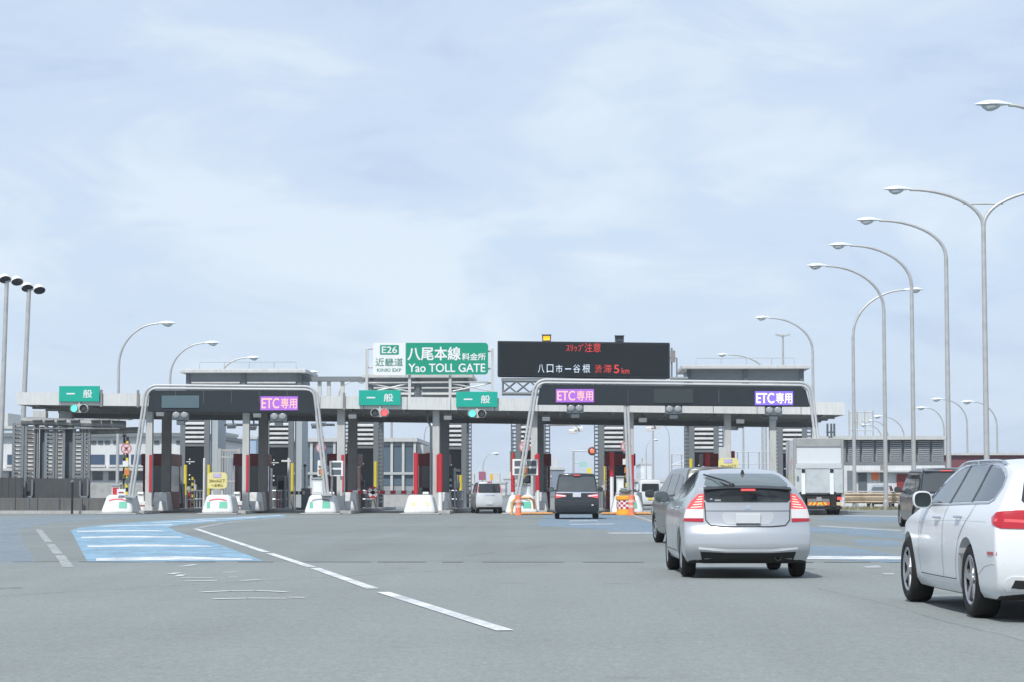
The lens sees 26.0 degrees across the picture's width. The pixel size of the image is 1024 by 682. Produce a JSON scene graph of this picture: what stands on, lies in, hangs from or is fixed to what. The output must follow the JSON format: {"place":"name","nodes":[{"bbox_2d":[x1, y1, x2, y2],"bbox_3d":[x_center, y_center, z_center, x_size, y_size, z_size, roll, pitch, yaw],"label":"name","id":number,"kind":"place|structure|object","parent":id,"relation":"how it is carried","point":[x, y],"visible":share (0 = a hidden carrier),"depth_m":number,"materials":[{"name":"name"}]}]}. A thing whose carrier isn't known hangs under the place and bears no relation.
{"place":"outdoors","nodes":[
{"label":"outdoors","id":0,"kind":"place"},
{"bbox_2d":[3,433,241,497],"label":"works building","id":1,"kind":"structure","parent":0,"point":[103,464],"depth_m":205.53,"materials":[{"name":"stone"}]},
{"bbox_2d":[91,455,105,466],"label":"window","id":2,"kind":"structure","parent":1,"relation":"in","point":[96,460],"depth_m":205.49,"materials":[{"name":"glass"}]},
{"bbox_2d":[268,421,307,507],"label":"service tower","id":3,"kind":"structure","parent":0,"point":[280,443],"depth_m":132.19,"materials":[{"name":"metal"}]},
{"bbox_2d":[432,423,471,507],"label":"service tower","id":4,"kind":"structure","parent":0,"point":[459,444],"depth_m":131.91,"materials":[{"name":"metal"}]},
{"bbox_2d":[0,498,904,562],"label":"road","id":5,"kind":"structure","parent":0,"point":[392,535],"depth_m":57.03,"materials":[{"name":"asphalt"}]},
{"bbox_2d":[0,273,22,477],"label":"floodlight post","id":6,"kind":"object","parent":5,"relation":"on","point":[5,279],"visible":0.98,"depth_m":126.77,"materials":[{"name":"grey metal"}]},
{"bbox_2d":[18,282,44,476],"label":"floodlight post","id":7,"kind":"object","parent":5,"relation":"on","point":[28,287],"visible":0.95,"depth_m":126.80,"materials":[{"name":"grey metal"}]},
{"bbox_2d":[0,498,105,513],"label":"concrete wall","id":8,"kind":"structure","parent":5,"relation":"on","point":[47,505],"depth_m":112.20,"materials":[{"name":"concrete"}]},
{"bbox_2d":[0,478,22,497],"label":"metal fence","id":9,"kind":"object","parent":8,"relation":"on","point":[11,487],"visible":1,"depth_m":112.42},
{"bbox_2d":[12,417,140,497],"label":"louvred screen","id":10,"kind":"object","parent":8,"relation":"on","point":[39,484],"visible":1,"depth_m":113.14,"materials":[{"name":"metal"}]},
{"bbox_2d":[96,495,141,513],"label":"island nose","id":11,"kind":"object","parent":5,"relation":"on","point":[115,504],"visible":0.83,"depth_m":109.67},
{"bbox_2d":[121,437,131,494],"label":"round sign","id":12,"kind":"object","parent":11,"relation":"on","point":[126,448],"visible":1,"depth_m":110.47,"materials":[{"name":"metal"}]},
{"bbox_2d":[116,321,175,483],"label":"street lamp","id":13,"kind":"object","parent":5,"relation":"on","point":[167,323],"visible":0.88,"depth_m":168.81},
{"bbox_2d":[137,507,202,513],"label":"toll island","id":14,"kind":"structure","parent":5,"relation":"on","point":[174,510],"depth_m":118.70,"materials":[{"name":"concrete"}]},
{"bbox_2d":[137,492,172,510],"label":"guard block","id":15,"kind":"structure","parent":14,"relation":"on","point":[162,501],"depth_m":115.51,"materials":[{"name":"white paint"}]},
{"bbox_2d":[141,454,181,508],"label":"toll booth","id":16,"kind":"object","parent":14,"relation":"on","point":[176,462],"visible":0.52,"depth_m":120.73,"materials":[{"name":"metal"}]},
{"bbox_2d":[153,466,160,491],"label":"window","id":17,"kind":"structure","parent":16,"relation":"in","point":[156,469],"depth_m":120.24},
{"bbox_2d":[171,466,178,491],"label":"window","id":18,"kind":"structure","parent":16,"relation":"in","point":[174,469],"depth_m":121.84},
{"bbox_2d":[180,420,225,506],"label":"service tower","id":19,"kind":"structure","parent":14,"relation":"on","point":[194,443],"depth_m":132.27,"materials":[{"name":"metal"}]},
{"bbox_2d":[71,515,284,561],"bbox_3d":[-10.709,6.048,72.282,6.323,0.001,71.894,0,-4,-5],"label":"road marking","id":20,"kind":"object","parent":5,"relation":"on","point":[90,554],"visible":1,"depth_m":49.35,"materials":[{"name":"blue paint"}]},
{"bbox_2d":[77,515,280,560],"bbox_3d":[-10.458,5.950,70.882,5.698,0.001,68.074,0,-4,-5],"label":"road marking","id":21,"kind":"object","parent":5,"relation":"on","point":[160,558],"visible":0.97,"depth_m":46.56,"materials":[{"name":"white paint"}]},
{"bbox_2d":[197,495,240,513],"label":"island nose","id":22,"kind":"object","parent":5,"relation":"on","point":[220,504],"visible":0.98,"depth_m":109.57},
{"bbox_2d":[207,472,226,494],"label":"speed sign","id":23,"kind":"object","parent":22,"relation":"on","point":[216,480],"visible":1,"depth_m":109.92,"materials":[{"name":"metal"}]},
{"bbox_2d":[218,449,239,494],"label":"steel gate","id":24,"kind":"structure","parent":5,"relation":"on","point":[237,451],"depth_m":128.21,"materials":[{"name":"metal"}]},
{"bbox_2d":[237,507,300,513],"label":"toll island","id":25,"kind":"structure","parent":5,"relation":"on","point":[273,509],"depth_m":120.93,"materials":[{"name":"concrete"}]},
{"bbox_2d":[234,492,266,510],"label":"guard block","id":26,"kind":"structure","parent":25,"relation":"on","point":[258,501],"depth_m":115.43,"materials":[{"name":"white paint"}]},
{"bbox_2d":[233,454,271,508],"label":"toll booth","id":27,"kind":"object","parent":25,"relation":"on","point":[237,461],"visible":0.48,"depth_m":120.12,"materials":[{"name":"metal"}]},
{"bbox_2d":[237,466,257,491],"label":"window","id":28,"kind":"structure","parent":27,"relation":"in","point":[253,469],"depth_m":120.13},
{"bbox_2d":[277,476,285,507],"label":"ticket machine","id":29,"kind":"object","parent":25,"relation":"on","point":[281,482],"visible":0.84,"depth_m":128.03,"materials":[{"name":"metal"}]},
{"bbox_2d":[288,488,309,509],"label":"barrier arm","id":30,"kind":"object","parent":5,"relation":"on","point":[304,493],"visible":0.82,"depth_m":120.05},
{"bbox_2d":[300,495,342,513],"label":"island nose","id":31,"kind":"object","parent":5,"relation":"on","point":[318,504],"visible":0.96,"depth_m":109.44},
{"bbox_2d":[124,384,332,497],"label":"lane gantry","id":32,"kind":"object","parent":31,"relation":"on","point":[181,402],"visible":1,"depth_m":109.85,"materials":[{"name":"silver metal"}]},
{"bbox_2d":[311,478,323,494],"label":"lane cabinet","id":33,"kind":"object","parent":31,"relation":"on","point":[317,486],"visible":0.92,"depth_m":110.08,"materials":[{"name":"metal"}]},
{"bbox_2d":[329,461,342,495],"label":"display board","id":34,"kind":"object","parent":31,"relation":"on","point":[335,468],"visible":0.97,"depth_m":110.53,"materials":[{"name":"white paint"}]},
{"bbox_2d":[195,529,511,629],"bbox_3d":[-4.934,4.107,43.507,0.216,0.001,50.688,1,-4,-11],"label":"road marking","id":35,"kind":"object","parent":5,"relation":"on","point":[448,612],"visible":1,"depth_m":24.87,"materials":[{"name":"white paint"}]},
{"bbox_2d":[294,492,413,506],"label":"grey lot wall","id":36,"kind":"structure","parent":5,"relation":"on","point":[398,500],"depth_m":159.81,"materials":[{"name":"concrete"}]},
{"bbox_2d":[294,438,429,491],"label":"office building","id":37,"kind":"structure","parent":5,"relation":"on","point":[399,463],"depth_m":177.90,"materials":[{"name":"white concrete"}]},
{"bbox_2d":[393,446,401,470],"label":"window","id":38,"kind":"structure","parent":37,"relation":"in","point":[397,450],"depth_m":177.92,"materials":[{"name":"blue glass"}]},
{"bbox_2d":[405,446,412,470],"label":"window","id":39,"kind":"structure","parent":37,"relation":"in","point":[408,449],"depth_m":177.92,"materials":[{"name":"blue glass"}]},
{"bbox_2d":[338,506,395,513],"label":"toll island","id":40,"kind":"structure","parent":5,"relation":"on","point":[364,509],"depth_m":120.97,"materials":[{"name":"concrete"}]},
{"bbox_2d":[329,492,359,509],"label":"guard block","id":41,"kind":"structure","parent":40,"relation":"on","point":[351,500],"depth_m":115.38,"materials":[{"name":"white paint"}]},
{"bbox_2d":[327,454,362,508],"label":"toll booth","id":42,"kind":"object","parent":40,"relation":"on","point":[331,457],"visible":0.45,"depth_m":120.02,"materials":[{"name":"metal"}]},
{"bbox_2d":[345,422,383,507],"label":"service tower","id":43,"kind":"structure","parent":40,"relation":"on","point":[370,448],"depth_m":132.03,"materials":[{"name":"metal"}]},
{"bbox_2d":[399,495,440,513],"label":"island nose","id":44,"kind":"object","parent":5,"relation":"on","point":[420,504],"visible":0.95,"depth_m":109.33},
{"bbox_2d":[17,390,844,512],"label":"toll gate canopy","id":45,"kind":"object","parent":5,"relation":"on","point":[337,409],"visible":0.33,"depth_m":115.50,"materials":[{"name":"metal"}]},
{"bbox_2d":[59,386,99,401],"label":"lane sign","id":46,"kind":"object","parent":45,"relation":"attached to","point":[79,393],"visible":1,"depth_m":113.57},
{"bbox_2d":[179,362,317,388],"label":"roof monitor","id":47,"kind":"object","parent":45,"relation":"on","point":[224,376],"visible":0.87,"depth_m":119.43,"materials":[{"name":"metal"}]},
{"bbox_2d":[302,376,364,395],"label":"roof walkway","id":48,"kind":"structure","parent":45,"relation":"on","point":[329,380],"depth_m":120.40,"materials":[{"name":"metal"}]},
{"bbox_2d":[359,390,400,404],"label":"lane sign","id":49,"kind":"object","parent":45,"relation":"attached to","point":[379,397],"visible":1,"depth_m":113.23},
{"bbox_2d":[362,374,476,397],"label":"roof monitor","id":50,"kind":"object","parent":45,"relation":"on","point":[429,389],"visible":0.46,"depth_m":119.20,"materials":[{"name":"metal"}]},
{"bbox_2d":[365,348,493,396],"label":"sign frame","id":51,"kind":"object","parent":45,"relation":"on","point":[450,382],"visible":0.88,"depth_m":114.98,"materials":[{"name":"grey paint"}]},
{"bbox_2d":[406,343,487,374],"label":"toll gate sign","id":52,"kind":"object","parent":51,"relation":"attached to","point":[446,358],"visible":1,"depth_m":114.79,"materials":[{"name":"metal"}]},
{"bbox_2d":[373,343,404,374],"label":"route sign","id":53,"kind":"object","parent":52,"relation":"attached to","point":[388,358],"visible":1,"depth_m":114.86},
{"bbox_2d":[427,410,431,494],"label":"canopy pipe","id":54,"kind":"object","parent":45,"relation":"attached to","point":[429,424],"visible":0.77,"depth_m":113.69,"materials":[{"name":"metal"}]},
{"bbox_2d":[456,392,497,406],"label":"lane sign","id":55,"kind":"object","parent":45,"relation":"attached to","point":[476,399],"visible":1,"depth_m":113.12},
{"bbox_2d":[502,348,687,395],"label":"board truss","id":56,"kind":"object","parent":45,"relation":"on","point":[532,382],"visible":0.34,"depth_m":115.06,"materials":[{"name":"metal"}]},
{"bbox_2d":[498,334,669,381],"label":"message board","id":57,"kind":"object","parent":56,"relation":"attached to","point":[547,357],"visible":1,"depth_m":115.03,"materials":[{"name":"metal"}]},
{"bbox_2d":[677,358,809,387],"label":"roof monitor","id":58,"kind":"object","parent":45,"relation":"on","point":[771,372],"visible":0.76,"depth_m":118.88,"materials":[{"name":"metal"}]},
{"bbox_2d":[436,506,470,513],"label":"toll island","id":59,"kind":"structure","parent":5,"relation":"on","point":[455,510],"depth_m":115.75,"materials":[{"name":"concrete"}]},
{"bbox_2d":[347,487,422,497],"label":"barrier arm","id":60,"kind":"object","parent":59,"relation":"on","point":[372,492],"visible":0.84,"depth_m":116.38},
{"bbox_2d":[418,454,450,494],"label":"toll booth","id":61,"kind":"object","parent":59,"relation":"on","point":[424,469],"visible":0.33,"depth_m":119.90,"materials":[{"name":"metal"}]},
{"bbox_2d":[421,466,432,491],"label":"window","id":62,"kind":"structure","parent":61,"relation":"in","point":[425,470],"depth_m":119.92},
{"bbox_2d":[423,492,452,509],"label":"guard block","id":63,"kind":"structure","parent":59,"relation":"on","point":[447,501],"depth_m":115.26,"materials":[{"name":"white paint"}]},
{"bbox_2d":[438,454,442,509],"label":"red post","id":64,"kind":"object","parent":59,"relation":"on","point":[440,481],"visible":0.8,"depth_m":113.38,"materials":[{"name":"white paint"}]},
{"bbox_2d":[467,481,502,512],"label":"tall wagon","id":65,"kind":"object","parent":5,"relation":"on","point":[486,495],"visible":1,"depth_m":113.46,"materials":[{"name":"silver metal"}]},
{"bbox_2d":[501,495,537,513],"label":"island nose","id":66,"kind":"object","parent":5,"relation":"on","point":[526,505],"visible":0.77,"depth_m":109.20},
{"bbox_2d":[512,459,537,495],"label":"display board","id":67,"kind":"object","parent":66,"relation":"on","point":[532,465],"visible":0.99,"depth_m":110.34,"materials":[{"name":"white paint"}]},
{"bbox_2d":[549,473,602,518],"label":"minivan","id":68,"kind":"object","parent":5,"relation":"on","point":[576,493],"visible":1,"depth_m":91.05,"materials":[{"name":"black paint"}]},
{"bbox_2d":[616,490,634,514],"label":"crash drum","id":69,"kind":"object","parent":5,"relation":"on","point":[622,498],"visible":0.69,"depth_m":106.87,"materials":[{"name":"plastic"}]},
{"bbox_2d":[610,495,642,511],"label":"island nose","id":70,"kind":"object","parent":5,"relation":"on","point":[638,506],"visible":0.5,"depth_m":109.13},
{"bbox_2d":[610,452,613,509],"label":"red post","id":71,"kind":"object","parent":70,"relation":"on","point":[611,476],"visible":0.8,"depth_m":111.62,"materials":[{"name":"metal"}]},
{"bbox_2d":[634,480,660,505],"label":"micro van","id":72,"kind":"object","parent":5,"relation":"on","point":[645,485],"visible":0.33,"depth_m":140.31,"materials":[{"name":"white paint"}]},
{"bbox_2d":[645,467,744,541],"bbox_3d":[4.221,3.644,49.151,2.224,1.690,4.630,0,-4,-5],"label":"grey minivan","id":73,"kind":"object","parent":5,"relation":"on","point":[674,481],"visible":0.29,"depth_m":49.16,"materials":[{"name":"paint"}]},
{"bbox_2d":[716,353,766,469],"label":"street lamp","id":74,"kind":"object","parent":5,"relation":"on","point":[765,428],"visible":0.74,"depth_m":224.35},
{"bbox_2d":[754,316,814,435],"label":"street lamp","id":75,"kind":"object","parent":5,"relation":"on","point":[761,318],"visible":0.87,"depth_m":176.88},
{"bbox_2d":[786,438,843,514],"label":"box truck","id":76,"kind":"object","parent":5,"relation":"on","point":[814,471],"visible":0.6,"depth_m":106.31,"materials":[{"name":"metal"}]},
{"bbox_2d":[807,556,900,558],"bbox_3d":[6.042,3.794,38.859,1.786,0.001,1.929,-1,-4,8],"label":"road marking","id":77,"kind":"object","parent":5,"relation":"on","point":[854,557],"visible":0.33,"depth_m":38.93,"materials":[{"name":"white paint"}]},
{"bbox_2d":[829,242,915,469],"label":"street lamp","id":78,"kind":"object","parent":5,"relation":"on","point":[838,245],"visible":0.91,"depth_m":124.45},
{"bbox_2d":[807,436,945,505],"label":"louvred overpass","id":79,"kind":"object","parent":5,"relation":"on","point":[929,450],"visible":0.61,"depth_m":164.28,"materials":[{"name":"metal"}]},
{"bbox_2d":[848,410,873,435],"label":"roof antenna","id":80,"kind":"object","parent":79,"relation":"on","point":[859,421],"visible":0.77,"depth_m":167.39,"materials":[{"name":"metal"}]},
{"bbox_2d":[865,485,894,506],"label":"parked car","id":81,"kind":"object","parent":5,"relation":"on","point":[877,488],"visible":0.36,"depth_m":157.05,"materials":[{"name":"white paint"}]},
{"bbox_2d":[852,287,923,507],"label":"street lamp","id":82,"kind":"object","parent":5,"relation":"on","point":[916,289],"visible":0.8,"depth_m":149.56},
{"bbox_2d":[840,465,944,505],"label":"depot","id":83,"kind":"structure","parent":5,"relation":"on","point":[867,477],"depth_m":162.73,"materials":[{"name":"white concrete"}]},
{"bbox_2d":[858,472,866,492],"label":"door","id":84,"kind":"structure","parent":83,"relation":"in","point":[862,476],"depth_m":162.68,"materials":[{"name":"metal"}]},
{"bbox_2d":[856,217,950,467],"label":"street lamp","id":85,"kind":"object","parent":5,"relation":"on","point":[866,220],"visible":0.91,"depth_m":112.77,"materials":[{"name":"metal"}]},
{"bbox_2d":[894,468,957,526],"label":"boxy van","id":86,"kind":"object","parent":5,"relation":"on","point":[931,481],"visible":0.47,"depth_m":69.80,"materials":[{"name":"black paint"}]},
{"bbox_2d":[883,186,1023,459],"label":"street lamp","id":87,"kind":"object","parent":5,"relation":"on","point":[895,189],"visible":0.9,"depth_m":101.49,"materials":[{"name":"metal"}]},
{"bbox_2d":[974,100,1023,110],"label":"street lamp","id":88,"kind":"object","parent":5,"relation":"on","point":[989,105],"visible":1,"depth_m":79.78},
{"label":"toll island","id":89,"kind":"object","parent":5,"relation":"on","visible":0},
{"bbox_2d":[511,424,549,480],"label":"service tower","id":90,"kind":"structure","parent":89,"relation":"on","point":[520,429],"depth_m":131.87,"materials":[{"name":"metal"}]},
{"bbox_2d":[521,454,550,508],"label":"toll booth","id":91,"kind":"object","parent":89,"relation":"on","point":[547,461],"visible":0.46,"depth_m":119.74,"materials":[{"name":"metal"}]},
{"bbox_2d":[536,454,539,509],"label":"red post","id":92,"kind":"object","parent":89,"relation":"on","point":[538,488],"visible":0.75,"depth_m":113.50,"materials":[{"name":"metal"}]},
{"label":"toll island","id":93,"kind":"object","parent":5,"relation":"on","visible":0},
{"bbox_2d":[699,454,718,466],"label":"toll booth","id":94,"kind":"object","parent":93,"relation":"on","point":[714,458],"visible":0.18,"depth_m":119.53,"materials":[{"name":"metal"}]},
{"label":"toll island","id":95,"kind":"object","parent":5,"relation":"on","visible":0},
{"bbox_2d":[594,425,624,507],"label":"service tower","id":96,"kind":"structure","parent":95,"relation":"on","point":[610,438],"depth_m":131.73,"materials":[{"name":"metal"}]},
{"bbox_2d":[604,454,635,508],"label":"toll booth","id":97,"kind":"object","parent":95,"relation":"on","point":[619,466],"visible":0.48,"depth_m":119.68,"materials":[{"name":"metal"}]},
{"bbox_2d":[609,466,625,491],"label":"window","id":98,"kind":"structure","parent":97,"relation":"in","point":[618,470],"depth_m":119.72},
{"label":"island nose","id":99,"kind":"object","parent":5,"relation":"on","visible":0},
{"bbox_2d":[718,458,737,467],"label":"speed sign","id":100,"kind":"object","parent":99,"relation":"on","point":[728,462],"visible":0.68,"depth_m":109.44,"materials":[{"name":"metal"}]},
{"bbox_2d":[0,562,1023,681],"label":"road","id":101,"kind":"structure","parent":0,"point":[563,621],"depth_m":19.48,"materials":[{"name":"asphalt"}]},
{"bbox_2d":[654,468,810,575],"bbox_3d":[3.160,2.578,31.825,2.138,1.490,4.466,0,-4,0],"label":"hatchback","id":102,"kind":"object","parent":101,"relation":"on","point":[735,515],"visible":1,"depth_m":29.75,"materials":[{"name":"silver metal"}]},
{"bbox_2d":[901,459,1023,616],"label":"wagon","id":103,"kind":"object","parent":101,"relation":"on","point":[964,530],"visible":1,"depth_m":20.87,"materials":[{"name":"white paint"}]},
{"bbox_2d":[0,0,1023,482],"label":"sky","id":104,"kind":"structure","parent":0,"point":[310,185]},
{"bbox_2d":[550,458,564,496],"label":"distant building","id":105,"kind":"structure","parent":0,"point":[555,471],"depth_m":419.15,"materials":[{"name":"grey paint"}]},
{"bbox_2d":[636,458,651,478],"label":"distant building","id":106,"kind":"structure","parent":0,"point":[640,470],"depth_m":698.16,"materials":[{"name":"grey paint"}]},
{"bbox_2d":[511,378,819,502],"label":"lane gantry","id":107,"kind":"object","parent":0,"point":[575,397],"visible":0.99,"depth_m":109.42,"materials":[{"name":"silver metal"}]},
{"bbox_2d":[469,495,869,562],"bbox_3d":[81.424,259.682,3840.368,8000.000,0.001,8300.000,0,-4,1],"label":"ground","id":108,"kind":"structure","parent":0,"point":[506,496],"depth_m":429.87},
{"bbox_2d":[4,413,58,432],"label":"distant building","id":109,"kind":"structure","parent":108,"relation":"on","point":[9,419],"depth_m":309.40,"materials":[{"name":"grey paint"}]},
{"bbox_2d":[684,426,723,467],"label":"service tower","id":110,"kind":"structure","parent":0,"point":[698,440],"depth_m":131.62,"materials":[{"name":"metal"}]},
{"bbox_2d":[776,427,812,505],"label":"service tower","id":111,"kind":"structure","parent":0,"point":[784,435],"depth_m":131.50,"materials":[{"name":"metal"}]},
{"bbox_2d":[944,453,1023,467],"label":"maroon hall","id":112,"kind":"structure","parent":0,"point":[958,460],"depth_m":188.94,"materials":[{"name":"red paint"}]},
{"label":"verge","id":113,"kind":"structure","parent":0,"visible":0},
{"bbox_2d":[806,263,888,509],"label":"street lamp","id":114,"kind":"object","parent":113,"relation":"on","point":[814,266],"visible":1,"depth_m":135.60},
{"bbox_2d":[845,493,899,507],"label":"guard rail","id":115,"kind":"object","parent":113,"relation":"on","point":[854,498],"visible":0.2,"depth_m":137.16,"materials":[{"name":"metal"}]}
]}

